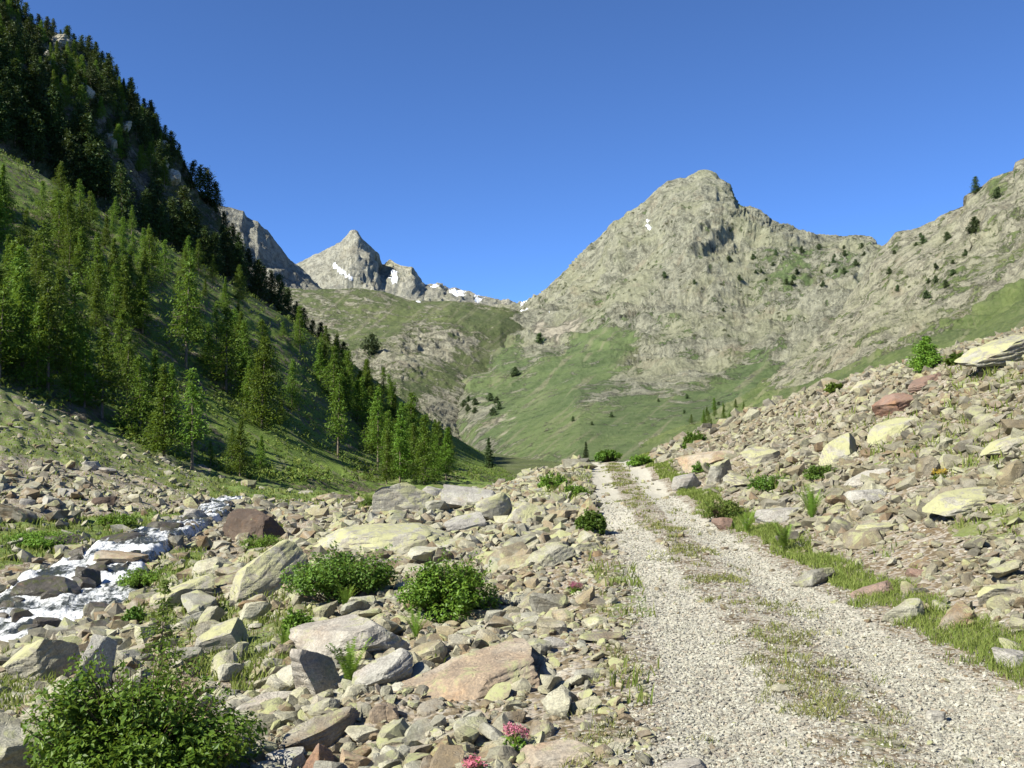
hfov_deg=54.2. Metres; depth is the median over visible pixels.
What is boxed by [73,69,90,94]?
pine
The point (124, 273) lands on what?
larch
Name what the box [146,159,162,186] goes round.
pine
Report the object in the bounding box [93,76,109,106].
pine
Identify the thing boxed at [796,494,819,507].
stone
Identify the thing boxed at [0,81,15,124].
pine
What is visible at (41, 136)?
pine
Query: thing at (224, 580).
stone
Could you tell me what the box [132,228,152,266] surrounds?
larch
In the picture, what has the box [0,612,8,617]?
stone
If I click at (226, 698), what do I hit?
stone
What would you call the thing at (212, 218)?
hill
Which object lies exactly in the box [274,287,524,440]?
hill
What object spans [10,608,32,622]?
boulder
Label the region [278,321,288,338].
larch
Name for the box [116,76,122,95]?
larch
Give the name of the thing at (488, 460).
spruce
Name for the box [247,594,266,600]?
stone
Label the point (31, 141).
pine
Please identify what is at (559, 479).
shrub
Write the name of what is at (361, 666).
stone
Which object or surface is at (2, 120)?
pine
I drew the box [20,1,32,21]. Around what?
pine
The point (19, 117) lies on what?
pine
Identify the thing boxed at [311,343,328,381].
larch
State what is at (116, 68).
pine
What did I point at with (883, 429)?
boulder
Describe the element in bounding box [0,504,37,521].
boulder
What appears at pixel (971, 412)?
stone
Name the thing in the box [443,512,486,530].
boulder
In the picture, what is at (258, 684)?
stone
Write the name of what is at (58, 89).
larch
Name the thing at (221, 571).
stone
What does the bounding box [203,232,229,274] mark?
pine
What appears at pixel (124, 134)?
pine
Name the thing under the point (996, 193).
dwarf pine
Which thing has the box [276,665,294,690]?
stone
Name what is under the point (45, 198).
larch
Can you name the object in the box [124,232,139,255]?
larch
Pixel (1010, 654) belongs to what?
boulder
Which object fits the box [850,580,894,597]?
boulder
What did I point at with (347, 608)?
stone
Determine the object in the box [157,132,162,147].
larch
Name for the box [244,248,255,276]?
pine
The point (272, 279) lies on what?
pine
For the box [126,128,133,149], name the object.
larch
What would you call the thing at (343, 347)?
pine
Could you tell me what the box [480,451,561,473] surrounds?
valley terrain
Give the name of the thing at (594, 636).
boulder
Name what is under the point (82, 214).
larch
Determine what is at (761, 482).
shrub
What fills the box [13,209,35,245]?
larch
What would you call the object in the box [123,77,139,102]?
pine
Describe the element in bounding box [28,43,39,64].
pine
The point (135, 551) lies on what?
stone
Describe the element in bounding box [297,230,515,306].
mountain
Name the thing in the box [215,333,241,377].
larch
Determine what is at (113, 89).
pine
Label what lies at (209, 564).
boulder
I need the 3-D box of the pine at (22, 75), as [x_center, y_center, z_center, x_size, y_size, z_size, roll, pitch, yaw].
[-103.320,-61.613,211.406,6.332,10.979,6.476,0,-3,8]
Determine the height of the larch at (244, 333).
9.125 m
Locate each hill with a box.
[0,0,308,331]
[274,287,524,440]
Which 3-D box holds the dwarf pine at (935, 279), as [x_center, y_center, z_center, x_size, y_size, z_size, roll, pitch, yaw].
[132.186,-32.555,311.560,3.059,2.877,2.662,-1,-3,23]
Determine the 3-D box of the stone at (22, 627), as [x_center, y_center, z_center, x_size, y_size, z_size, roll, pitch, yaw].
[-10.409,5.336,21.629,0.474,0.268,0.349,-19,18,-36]
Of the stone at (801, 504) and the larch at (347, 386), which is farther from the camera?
the larch at (347, 386)
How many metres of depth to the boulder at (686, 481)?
22.35 m
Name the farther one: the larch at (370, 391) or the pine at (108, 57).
the pine at (108, 57)
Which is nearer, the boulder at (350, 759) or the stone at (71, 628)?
the boulder at (350, 759)
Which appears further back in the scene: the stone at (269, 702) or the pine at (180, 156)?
the pine at (180, 156)
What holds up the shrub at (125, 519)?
on the ground at (76, 431)
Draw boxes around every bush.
[15,640,267,767]
[394,547,501,623]
[574,507,607,534]
[593,449,622,461]
[905,335,945,372]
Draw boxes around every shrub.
[2,528,76,547]
[94,511,139,527]
[115,562,166,587]
[121,606,145,623]
[238,532,283,549]
[279,540,400,603]
[281,607,314,639]
[362,495,372,505]
[537,471,567,488]
[564,484,588,496]
[626,454,651,465]
[682,430,706,448]
[691,460,712,472]
[746,474,789,491]
[802,464,837,479]
[823,382,843,392]
[944,351,963,365]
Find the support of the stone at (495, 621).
on the ground at (76, 431)
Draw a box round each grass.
[0,354,1023,746]
[522,462,959,767]
[639,452,1023,693]
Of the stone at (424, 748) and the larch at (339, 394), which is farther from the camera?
the larch at (339, 394)
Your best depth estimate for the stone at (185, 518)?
40.95 m
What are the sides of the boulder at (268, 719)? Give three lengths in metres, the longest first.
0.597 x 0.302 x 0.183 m
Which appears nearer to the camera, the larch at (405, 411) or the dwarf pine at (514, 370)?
the larch at (405, 411)
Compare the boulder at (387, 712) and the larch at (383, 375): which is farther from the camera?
the larch at (383, 375)
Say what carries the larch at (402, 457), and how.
on the ground at (76, 431)
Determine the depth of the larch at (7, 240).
106.81 m
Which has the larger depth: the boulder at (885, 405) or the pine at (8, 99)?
the pine at (8, 99)
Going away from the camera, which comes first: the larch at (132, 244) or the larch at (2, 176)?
the larch at (2, 176)
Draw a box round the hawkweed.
[930,468,948,481]
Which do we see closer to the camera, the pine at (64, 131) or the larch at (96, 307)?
the larch at (96, 307)
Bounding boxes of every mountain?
[218,206,322,288]
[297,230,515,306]
[456,170,880,461]
[638,158,1023,454]
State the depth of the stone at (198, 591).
13.84 m
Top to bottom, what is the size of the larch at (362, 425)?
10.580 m
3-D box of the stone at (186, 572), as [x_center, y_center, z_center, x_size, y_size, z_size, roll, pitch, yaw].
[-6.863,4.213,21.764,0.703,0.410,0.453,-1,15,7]
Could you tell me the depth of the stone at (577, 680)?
6.45 m
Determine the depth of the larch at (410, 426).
158.90 m
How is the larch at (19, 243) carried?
on the hillside
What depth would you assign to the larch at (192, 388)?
79.33 m
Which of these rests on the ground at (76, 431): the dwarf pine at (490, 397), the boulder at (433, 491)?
the boulder at (433, 491)
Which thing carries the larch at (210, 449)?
on the hillside
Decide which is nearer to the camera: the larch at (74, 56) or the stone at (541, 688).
the stone at (541, 688)
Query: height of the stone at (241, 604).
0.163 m
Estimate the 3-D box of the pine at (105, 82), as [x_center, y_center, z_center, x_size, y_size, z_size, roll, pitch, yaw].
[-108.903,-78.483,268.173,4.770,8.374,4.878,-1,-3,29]
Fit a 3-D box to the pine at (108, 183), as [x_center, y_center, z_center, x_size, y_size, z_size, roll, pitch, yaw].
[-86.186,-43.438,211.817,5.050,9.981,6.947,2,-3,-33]
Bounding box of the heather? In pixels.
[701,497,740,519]
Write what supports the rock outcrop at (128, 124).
on the hill at (212, 218)
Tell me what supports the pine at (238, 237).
on the hill at (212, 218)
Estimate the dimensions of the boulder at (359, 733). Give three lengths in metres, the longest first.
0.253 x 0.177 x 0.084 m
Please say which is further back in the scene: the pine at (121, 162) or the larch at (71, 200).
the pine at (121, 162)
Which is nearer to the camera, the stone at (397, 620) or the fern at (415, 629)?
the fern at (415, 629)
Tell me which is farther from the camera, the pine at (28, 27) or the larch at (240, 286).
the pine at (28, 27)
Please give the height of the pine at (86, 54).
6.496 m
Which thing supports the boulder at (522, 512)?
on the ground at (76, 431)
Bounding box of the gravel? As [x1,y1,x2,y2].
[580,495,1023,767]
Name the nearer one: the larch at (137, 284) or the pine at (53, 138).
the larch at (137, 284)
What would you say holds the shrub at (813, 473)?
on the ground at (76, 431)
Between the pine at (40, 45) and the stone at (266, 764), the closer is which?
the stone at (266, 764)
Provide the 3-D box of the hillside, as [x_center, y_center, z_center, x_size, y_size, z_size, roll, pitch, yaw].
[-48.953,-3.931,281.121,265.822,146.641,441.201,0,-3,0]
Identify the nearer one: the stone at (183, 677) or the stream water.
the stone at (183, 677)
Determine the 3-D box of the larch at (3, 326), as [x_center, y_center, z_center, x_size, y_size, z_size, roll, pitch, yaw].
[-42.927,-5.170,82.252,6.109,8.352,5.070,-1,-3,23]
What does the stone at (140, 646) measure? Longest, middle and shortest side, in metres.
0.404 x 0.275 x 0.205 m
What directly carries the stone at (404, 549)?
on the ground at (76, 431)
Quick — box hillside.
[0,153,516,493]
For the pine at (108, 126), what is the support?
on the hill at (212, 218)
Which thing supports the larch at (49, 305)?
on the hillside
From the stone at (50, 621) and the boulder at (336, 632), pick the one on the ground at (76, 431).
the boulder at (336, 632)
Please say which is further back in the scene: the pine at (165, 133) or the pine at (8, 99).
the pine at (165, 133)
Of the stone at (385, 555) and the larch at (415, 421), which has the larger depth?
the larch at (415, 421)
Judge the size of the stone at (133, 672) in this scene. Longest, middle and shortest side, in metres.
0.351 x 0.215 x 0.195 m
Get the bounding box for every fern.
[273,624,289,643]
[325,633,372,680]
[328,580,356,603]
[399,606,438,636]
[734,506,761,531]
[769,519,793,548]
[790,482,832,517]
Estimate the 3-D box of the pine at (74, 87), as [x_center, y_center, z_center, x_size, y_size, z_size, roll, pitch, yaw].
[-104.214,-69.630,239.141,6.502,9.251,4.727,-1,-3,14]
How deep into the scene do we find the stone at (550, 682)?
6.39 m
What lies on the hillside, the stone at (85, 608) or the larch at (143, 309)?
the larch at (143, 309)
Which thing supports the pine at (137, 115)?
on the hill at (212, 218)
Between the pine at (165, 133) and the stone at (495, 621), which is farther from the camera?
the pine at (165, 133)
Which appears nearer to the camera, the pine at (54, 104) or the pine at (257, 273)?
the pine at (54, 104)
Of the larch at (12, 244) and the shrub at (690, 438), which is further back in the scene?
the larch at (12, 244)
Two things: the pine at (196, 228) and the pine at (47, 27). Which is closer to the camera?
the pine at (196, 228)
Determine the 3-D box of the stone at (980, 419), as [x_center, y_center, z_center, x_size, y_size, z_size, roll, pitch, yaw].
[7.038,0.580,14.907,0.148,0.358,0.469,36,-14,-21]
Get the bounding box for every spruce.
[483,437,495,467]
[582,441,588,457]
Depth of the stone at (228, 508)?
46.77 m
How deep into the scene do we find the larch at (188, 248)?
176.60 m
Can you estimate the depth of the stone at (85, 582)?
26.38 m
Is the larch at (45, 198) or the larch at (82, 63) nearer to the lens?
the larch at (45, 198)
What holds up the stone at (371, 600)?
on the ground at (76, 431)
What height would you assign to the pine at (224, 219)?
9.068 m
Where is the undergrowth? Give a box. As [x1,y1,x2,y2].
[0,148,514,483]
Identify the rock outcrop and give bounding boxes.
[51,34,72,48]
[86,85,93,98]
[104,133,112,142]
[110,139,118,157]
[122,121,131,131]
[166,169,180,185]
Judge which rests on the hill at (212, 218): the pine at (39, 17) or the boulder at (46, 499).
the pine at (39, 17)
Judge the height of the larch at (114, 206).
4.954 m
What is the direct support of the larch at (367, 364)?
on the hillside
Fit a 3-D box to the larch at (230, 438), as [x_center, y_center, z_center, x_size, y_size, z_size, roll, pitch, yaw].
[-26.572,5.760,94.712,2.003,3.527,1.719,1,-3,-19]
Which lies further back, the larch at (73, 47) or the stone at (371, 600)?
the larch at (73, 47)
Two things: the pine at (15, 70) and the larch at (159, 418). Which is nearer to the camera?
the larch at (159, 418)
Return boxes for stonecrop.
[461,753,489,767]
[501,721,529,750]
[567,581,582,593]
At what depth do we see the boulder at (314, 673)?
7.36 m
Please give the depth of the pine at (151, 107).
309.83 m
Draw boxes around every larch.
[0,13,5,38]
[0,164,23,206]
[0,175,16,227]
[0,187,19,243]
[0,233,12,284]
[0,244,45,344]
[0,266,14,328]
[0,285,33,384]
[0,298,22,364]
[1,180,21,234]
[1,240,39,309]
[1,272,52,371]
[2,266,44,344]
[3,237,46,326]
[5,0,16,17]
[6,301,60,390]
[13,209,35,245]
[14,9,21,24]
[22,274,74,390]
[26,219,71,288]
[26,234,52,296]
[27,248,70,313]
[29,179,51,220]
[33,271,63,320]
[36,20,48,42]
[37,294,62,355]
[39,190,61,230]
[43,267,84,368]
[45,42,53,60]
[47,69,59,88]
[47,190,69,251]
[48,53,62,80]
[49,60,54,81]
[49,161,74,196]
[49,226,84,274]
[50,308,94,375]
[51,200,82,258]
[53,40,59,60]
[53,76,64,101]
[53,186,88,238]
[55,272,111,367]
[55,316,87,401]
[56,201,103,264]
[60,74,75,108]
[61,184,76,217]
[61,331,107,407]
[62,46,74,61]
[64,56,75,80]
[66,71,72,95]
[66,226,90,284]
[68,51,81,70]
[69,40,78,59]
[70,232,113,296]
[70,325,136,418]
[72,322,92,365]
[73,55,81,73]
[73,85,84,111]
[73,179,86,205]
[77,55,87,79]
[78,190,102,233]
[81,85,89,106]
[83,78,92,102]
[84,264,114,319]
[86,288,107,333]
[88,195,99,218]
[93,253,109,290]
[94,96,108,121]
[95,309,150,389]
[99,215,117,248]
[99,264,131,316]
[105,237,122,282]
[105,254,141,320]
[107,196,121,224]
[107,354,168,440]
[108,214,116,237]
[109,124,125,158]
[111,332,144,408]
[112,285,136,334]
[115,237,131,271]
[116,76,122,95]
[116,217,131,244]
[118,117,125,133]
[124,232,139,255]
[125,205,139,234]
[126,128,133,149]
[126,256,137,290]
[126,363,195,456]
[129,275,162,333]
[129,360,152,407]
[131,278,149,310]
[131,349,181,417]
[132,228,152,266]
[133,228,175,283]
[133,248,158,299]
[133,579,190,679]
[134,145,147,171]
[136,382,179,438]
[140,104,145,118]
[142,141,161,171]
[146,134,155,155]
[152,244,163,264]
[156,240,177,280]
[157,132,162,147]
[157,256,213,368]
[158,160,171,191]
[165,368,213,470]
[166,363,187,426]
[167,273,189,322]
[175,235,198,268]
[177,249,188,276]
[182,286,211,342]
[191,239,207,275]
[195,306,261,396]
[196,324,219,364]
[201,279,207,297]
[205,254,218,284]
[206,440,216,465]
[210,301,222,344]
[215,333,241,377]
[216,277,233,307]
[221,308,253,350]
[223,419,261,476]
[223,427,237,460]
[228,356,250,402]
[229,310,255,362]
[230,336,289,429]
[232,264,250,300]
[232,318,255,376]
[235,359,259,411]
[236,299,241,312]
[247,319,285,372]
[254,436,267,469]
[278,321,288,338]
[281,360,311,409]
[287,306,311,353]
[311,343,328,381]
[315,345,350,402]
[319,333,323,344]
[319,344,329,374]
[320,325,331,357]
[323,372,359,458]
[326,332,346,368]
[331,363,346,404]
[332,349,357,383]
[336,369,357,413]
[340,350,361,401]
[346,376,355,408]
[348,380,371,424]
[351,371,365,408]
[351,376,371,430]
[359,386,395,469]
[359,398,384,446]
[359,407,382,452]
[362,358,373,388]
[362,359,377,394]
[364,370,375,402]
[365,385,372,407]
[369,384,389,416]
[371,410,398,474]
[373,431,401,483]
[377,402,420,481]
[379,367,387,401]
[379,374,396,406]
[379,420,416,468]
[382,382,400,420]
[388,382,401,404]
[390,393,398,420]
[395,405,417,452]
[397,392,426,438]
[402,413,445,483]
[404,422,419,462]
[406,422,427,470]
[412,419,420,453]
[417,429,436,474]
[423,420,444,468]
[428,434,448,477]
[432,421,444,455]
[433,427,459,479]
[441,427,458,463]
[711,398,717,409]
[720,407,725,418]
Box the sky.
[14,0,1023,302]
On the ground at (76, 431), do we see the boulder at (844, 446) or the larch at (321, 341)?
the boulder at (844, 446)
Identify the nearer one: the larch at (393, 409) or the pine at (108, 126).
the larch at (393, 409)
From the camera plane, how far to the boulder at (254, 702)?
7.34 m
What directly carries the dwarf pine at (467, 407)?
on the mountain at (621, 324)
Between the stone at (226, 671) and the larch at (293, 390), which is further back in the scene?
the larch at (293, 390)
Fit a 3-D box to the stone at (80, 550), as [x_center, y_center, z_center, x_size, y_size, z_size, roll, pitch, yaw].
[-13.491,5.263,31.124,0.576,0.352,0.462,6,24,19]
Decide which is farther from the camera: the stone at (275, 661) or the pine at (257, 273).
the pine at (257, 273)
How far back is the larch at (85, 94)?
239.43 m
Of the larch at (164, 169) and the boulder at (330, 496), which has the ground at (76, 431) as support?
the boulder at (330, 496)
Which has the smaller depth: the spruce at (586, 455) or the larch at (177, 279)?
the larch at (177, 279)
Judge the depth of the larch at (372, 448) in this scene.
161.96 m
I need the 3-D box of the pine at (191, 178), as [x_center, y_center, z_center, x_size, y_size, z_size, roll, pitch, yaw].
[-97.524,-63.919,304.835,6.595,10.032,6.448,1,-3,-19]
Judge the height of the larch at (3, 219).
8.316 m
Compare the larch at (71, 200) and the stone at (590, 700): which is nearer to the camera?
the stone at (590, 700)
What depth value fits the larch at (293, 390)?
145.57 m
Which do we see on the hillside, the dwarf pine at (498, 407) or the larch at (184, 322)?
the larch at (184, 322)
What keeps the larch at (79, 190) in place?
on the hillside
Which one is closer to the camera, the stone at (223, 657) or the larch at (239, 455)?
the stone at (223, 657)
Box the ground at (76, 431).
[0,347,1023,767]
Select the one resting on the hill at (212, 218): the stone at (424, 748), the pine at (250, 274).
the pine at (250, 274)
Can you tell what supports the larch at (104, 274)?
on the hillside
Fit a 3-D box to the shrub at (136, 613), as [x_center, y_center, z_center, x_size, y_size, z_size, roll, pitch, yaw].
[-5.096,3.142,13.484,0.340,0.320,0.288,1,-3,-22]
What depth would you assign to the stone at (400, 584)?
12.05 m
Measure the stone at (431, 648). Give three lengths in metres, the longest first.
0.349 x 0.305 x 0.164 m
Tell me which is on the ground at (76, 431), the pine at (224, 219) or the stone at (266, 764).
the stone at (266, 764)
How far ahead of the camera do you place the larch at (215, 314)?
144.25 m
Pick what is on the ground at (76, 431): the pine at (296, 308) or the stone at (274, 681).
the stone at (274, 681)
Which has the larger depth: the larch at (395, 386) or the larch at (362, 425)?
the larch at (395, 386)
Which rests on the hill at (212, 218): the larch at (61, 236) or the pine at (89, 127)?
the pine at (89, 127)
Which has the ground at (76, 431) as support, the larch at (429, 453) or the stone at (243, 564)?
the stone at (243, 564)
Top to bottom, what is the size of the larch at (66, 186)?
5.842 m
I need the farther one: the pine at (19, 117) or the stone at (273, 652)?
the pine at (19, 117)
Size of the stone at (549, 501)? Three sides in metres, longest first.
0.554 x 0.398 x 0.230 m
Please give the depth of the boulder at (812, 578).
10.05 m
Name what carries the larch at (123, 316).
on the hillside
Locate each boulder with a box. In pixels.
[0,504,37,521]
[0,712,51,767]
[2,639,79,680]
[10,575,80,595]
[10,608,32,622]
[19,498,35,505]
[39,534,86,543]
[42,495,63,505]
[58,488,76,496]
[68,634,116,690]
[75,566,101,586]
[81,461,100,470]
[87,601,108,617]
[91,496,117,506]
[93,550,148,562]
[99,467,116,473]
[100,532,144,541]
[146,521,184,528]
[149,573,214,610]
[183,508,207,517]
[192,557,231,575]
[195,617,248,654]
[215,713,278,742]
[222,508,285,540]
[229,539,307,602]
[230,642,248,658]
[235,691,290,710]
[265,747,306,767]
[281,706,359,751]
[289,614,409,662]
[290,649,340,694]
[303,743,334,767]
[313,523,453,552]
[316,493,353,500]
[340,748,370,767]
[345,725,379,742]
[352,648,412,686]
[369,702,398,723]
[372,482,434,514]
[393,638,540,701]
[423,486,441,495]
[441,484,495,507]
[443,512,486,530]
[458,548,480,553]
[475,492,511,520]
[485,541,527,563]
[504,502,548,523]
[520,739,592,767]
[524,542,576,566]
[543,636,566,647]
[570,542,599,551]
[579,632,624,640]
[662,758,706,767]
[671,473,699,490]
[675,450,733,473]
[706,459,731,485]
[711,517,732,529]
[723,474,753,486]
[740,446,780,465]
[754,507,805,523]
[770,684,796,692]
[790,567,834,586]
[819,433,856,465]
[843,489,886,503]
[844,468,889,488]
[850,380,873,392]
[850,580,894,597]
[855,522,899,531]
[867,418,914,446]
[871,393,913,416]
[881,598,924,622]
[905,568,923,577]
[907,373,940,392]
[922,486,987,516]
[925,710,945,722]
[936,601,976,631]
[954,335,1023,366]
[977,584,1022,606]
[980,436,1023,456]
[991,647,1023,668]
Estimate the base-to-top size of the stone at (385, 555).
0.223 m
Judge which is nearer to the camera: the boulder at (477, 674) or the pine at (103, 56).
the boulder at (477, 674)
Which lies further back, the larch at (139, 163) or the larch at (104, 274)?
the larch at (139, 163)
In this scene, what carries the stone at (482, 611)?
on the ground at (76, 431)
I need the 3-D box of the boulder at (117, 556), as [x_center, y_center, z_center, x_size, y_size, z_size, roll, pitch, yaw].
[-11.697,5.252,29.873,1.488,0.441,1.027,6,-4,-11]
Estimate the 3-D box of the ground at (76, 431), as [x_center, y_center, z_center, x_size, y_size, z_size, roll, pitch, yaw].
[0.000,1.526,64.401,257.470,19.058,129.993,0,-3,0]
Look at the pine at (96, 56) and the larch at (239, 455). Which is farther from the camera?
the pine at (96, 56)
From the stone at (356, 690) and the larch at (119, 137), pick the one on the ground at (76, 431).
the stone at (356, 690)
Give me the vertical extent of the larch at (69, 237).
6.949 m
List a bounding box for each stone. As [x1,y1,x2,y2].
[0,600,14,607]
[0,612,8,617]
[7,579,17,585]
[13,597,24,601]
[15,703,38,713]
[18,624,42,631]
[18,713,45,724]
[33,617,61,626]
[34,681,49,690]
[40,589,63,599]
[47,680,70,695]
[62,625,79,636]
[67,546,85,556]
[69,555,82,560]
[73,576,95,588]
[82,633,91,642]
[83,603,108,615]
[86,562,107,570]
[91,626,109,634]
[96,559,111,564]
[112,666,136,682]
[114,649,140,665]
[117,657,143,667]
[119,621,156,638]
[126,661,138,670]
[127,669,143,686]
[128,641,152,653]
[130,550,140,552]
[135,591,155,598]
[135,654,156,661]
[147,631,172,642]
[163,674,192,685]
[171,659,183,667]
[176,568,192,579]
[177,646,204,663]
[179,677,205,686]
[180,516,192,520]
[180,611,203,623]
[181,593,216,614]
[182,590,211,595]
[192,620,220,635]
[195,692,220,710]
[197,606,224,623]
[211,650,238,676]
[211,707,231,717]
[214,571,237,586]
[215,567,241,576]
[218,663,243,681]
[218,699,243,709]
[219,692,237,700]
[222,506,231,511]
[224,763,255,767]
[231,562,246,566]
[231,710,257,715]
[238,600,266,609]
[238,601,271,620]
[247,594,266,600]
[253,679,266,688]
[254,642,270,653]
[256,761,283,767]
[259,658,282,669]
[260,697,285,709]
[261,687,277,693]
[264,640,294,657]
[266,674,289,690]
[274,644,294,657]
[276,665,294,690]
[278,702,294,710]
[307,698,340,716]
[313,600,337,617]
[338,664,365,673]
[340,600,370,615]
[340,684,368,699]
[347,595,376,605]
[353,743,371,756]
[363,552,389,558]
[373,749,404,765]
[375,617,397,631]
[387,560,405,570]
[391,617,401,624]
[394,540,428,553]
[395,581,409,589]
[402,605,429,616]
[407,546,445,560]
[408,640,446,658]
[409,570,421,581]
[409,744,432,753]
[411,662,430,677]
[425,500,450,510]
[454,625,481,634]
[454,726,479,743]
[465,606,494,616]
[483,615,513,628]
[484,610,505,621]
[497,554,529,569]
[502,522,521,536]
[503,536,536,546]
[513,722,529,732]
[514,594,526,606]
[517,586,544,608]
[527,638,551,656]
[529,592,567,612]
[529,720,554,738]
[536,541,568,547]
[536,618,566,636]
[538,680,570,693]
[540,674,562,692]
[542,685,570,716]
[543,500,556,503]
[543,610,553,618]
[549,606,564,610]
[550,510,578,517]
[551,608,575,623]
[566,675,583,686]
[570,696,601,711]
[574,667,603,679]
[575,586,594,609]
[581,615,608,627]
[586,596,605,607]
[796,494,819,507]
[801,515,833,527]
[823,488,845,497]
[825,495,845,504]
[829,516,852,531]
[843,528,883,550]
[864,513,877,518]
[915,455,940,478]
[918,420,941,437]
[963,536,987,548]
[964,405,985,421]
[967,422,995,439]
[971,413,994,424]
[985,560,1022,577]
[995,459,1023,487]
[1016,484,1023,498]
[1020,580,1023,590]
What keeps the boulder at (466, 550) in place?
on the ground at (76, 431)
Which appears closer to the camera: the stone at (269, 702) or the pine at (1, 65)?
the stone at (269, 702)
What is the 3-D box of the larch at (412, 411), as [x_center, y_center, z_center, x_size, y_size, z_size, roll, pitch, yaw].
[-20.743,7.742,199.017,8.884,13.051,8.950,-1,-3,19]
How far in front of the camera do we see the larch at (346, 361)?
190.79 m
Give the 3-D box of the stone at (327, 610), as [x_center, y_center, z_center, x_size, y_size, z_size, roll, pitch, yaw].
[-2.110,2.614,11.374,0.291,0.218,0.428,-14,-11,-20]
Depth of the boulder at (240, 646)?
9.76 m
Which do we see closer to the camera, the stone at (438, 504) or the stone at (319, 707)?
the stone at (319, 707)
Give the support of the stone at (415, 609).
on the ground at (76, 431)
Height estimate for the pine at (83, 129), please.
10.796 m
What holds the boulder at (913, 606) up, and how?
on the ground at (76, 431)
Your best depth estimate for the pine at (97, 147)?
210.78 m
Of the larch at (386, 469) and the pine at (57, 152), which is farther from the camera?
the pine at (57, 152)
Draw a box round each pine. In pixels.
[0,2,12,32]
[0,31,22,74]
[0,38,15,76]
[0,51,6,78]
[0,65,14,97]
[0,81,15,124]
[0,95,19,144]
[1,23,19,54]
[3,0,27,13]
[3,90,18,130]
[4,58,30,96]
[4,84,29,146]
[7,19,28,61]
[12,68,39,112]
[15,108,55,164]
[17,23,23,44]
[18,59,47,110]
[19,28,33,65]
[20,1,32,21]
[22,17,35,46]
[25,90,44,123]
[27,69,44,114]
[28,26,50,60]
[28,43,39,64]
[28,56,47,98]
[34,13,43,27]
[34,118,48,151]
[37,61,50,96]
[37,84,69,136]
[41,57,52,85]
[42,16,54,43]
[44,115,63,152]
[45,140,66,177]
[46,92,70,137]
[49,18,57,36]
[50,132,90,188]
[54,51,69,81]
[59,128,83,174]
[61,25,76,49]
[61,50,74,75]
[64,110,80,151]
[65,114,92,162]
[68,74,88,104]
[69,97,91,126]
[72,33,78,47]
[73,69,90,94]
[74,112,108,165]
[74,142,112,195]
[77,34,85,51]
[80,102,96,137]
[80,135,107,174]
[80,140,116,197]
[83,35,92,53]
[83,42,92,61]
[83,61,98,92]
[87,49,99,69]
[89,64,100,82]
[89,102,100,130]
[90,41,105,68]
[90,93,104,116]
[92,51,101,72]
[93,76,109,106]
[95,133,115,173]
[96,155,115,199]
[99,51,105,68]
[100,58,120,90]
[102,51,117,80]
[102,117,113,139]
[103,76,115,106]
[107,163,137,218]
[108,76,122,103]
[112,104,126,127]
[114,64,122,83]
[114,159,129,189]
[119,130,131,160]
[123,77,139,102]
[124,88,141,118]
[124,111,132,133]
[129,107,146,138]
[134,188,157,228]
[135,184,158,222]
[141,98,147,115]
[142,110,154,133]
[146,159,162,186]
[147,99,161,128]
[148,178,169,217]
[151,113,164,143]
[151,201,167,233]
[151,204,172,242]
[152,139,170,173]
[161,124,168,139]
[161,130,181,163]
[161,196,186,243]
[163,144,175,168]
[173,144,184,164]
[173,200,201,253]
[174,185,204,240]
[181,160,188,172]
[183,160,201,189]
[187,206,202,246]
[187,206,206,230]
[193,164,212,198]
[193,225,218,262]
[201,166,220,205]
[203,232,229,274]
[211,181,225,212]
[211,225,237,267]
[216,224,233,252]
[219,242,236,278]
[221,211,229,229]
[230,223,237,245]
[230,242,251,280]
[231,232,252,273]
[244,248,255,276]
[247,262,262,285]
[248,259,270,300]
[261,265,271,294]
[264,269,280,303]
[270,273,291,311]
[279,287,297,319]
[291,301,299,322]
[300,307,310,330]
[307,319,319,337]
[316,321,323,338]
[339,341,351,360]
[360,333,382,355]
[460,399,467,406]
[465,404,470,411]
[472,397,479,404]
[485,392,494,401]
[489,407,497,415]
[495,401,501,409]
[508,367,519,375]
[535,332,545,343]
[850,259,859,265]
[918,235,927,244]
[922,290,930,298]
[931,275,938,282]
[941,280,949,287]
[943,231,951,240]
[948,269,955,275]
[965,216,979,232]
[968,176,980,193]
[989,186,1004,198]
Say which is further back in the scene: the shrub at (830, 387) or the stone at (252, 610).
the shrub at (830, 387)
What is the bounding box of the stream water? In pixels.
[0,496,242,641]
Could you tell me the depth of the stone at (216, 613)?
11.78 m
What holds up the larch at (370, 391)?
on the hillside
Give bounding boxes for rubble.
[0,385,1023,767]
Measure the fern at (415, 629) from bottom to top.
0.304 m
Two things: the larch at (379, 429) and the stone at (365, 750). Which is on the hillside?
the larch at (379, 429)
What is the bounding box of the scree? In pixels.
[642,326,1023,649]
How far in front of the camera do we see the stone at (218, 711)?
7.20 m
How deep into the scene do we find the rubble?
11.79 m
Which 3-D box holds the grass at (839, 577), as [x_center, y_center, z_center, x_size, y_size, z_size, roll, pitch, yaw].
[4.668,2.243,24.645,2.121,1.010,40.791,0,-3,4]
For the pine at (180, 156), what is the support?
on the hill at (212, 218)
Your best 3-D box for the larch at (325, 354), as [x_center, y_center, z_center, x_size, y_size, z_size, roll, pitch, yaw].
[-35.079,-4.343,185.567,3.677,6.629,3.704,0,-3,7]
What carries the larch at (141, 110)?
on the hill at (212, 218)
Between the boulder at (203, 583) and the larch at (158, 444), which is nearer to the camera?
the boulder at (203, 583)
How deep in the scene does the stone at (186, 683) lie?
8.13 m
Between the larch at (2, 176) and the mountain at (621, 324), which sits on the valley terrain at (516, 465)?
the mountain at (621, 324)
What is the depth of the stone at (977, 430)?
14.24 m
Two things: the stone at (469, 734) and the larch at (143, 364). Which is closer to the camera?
the stone at (469, 734)

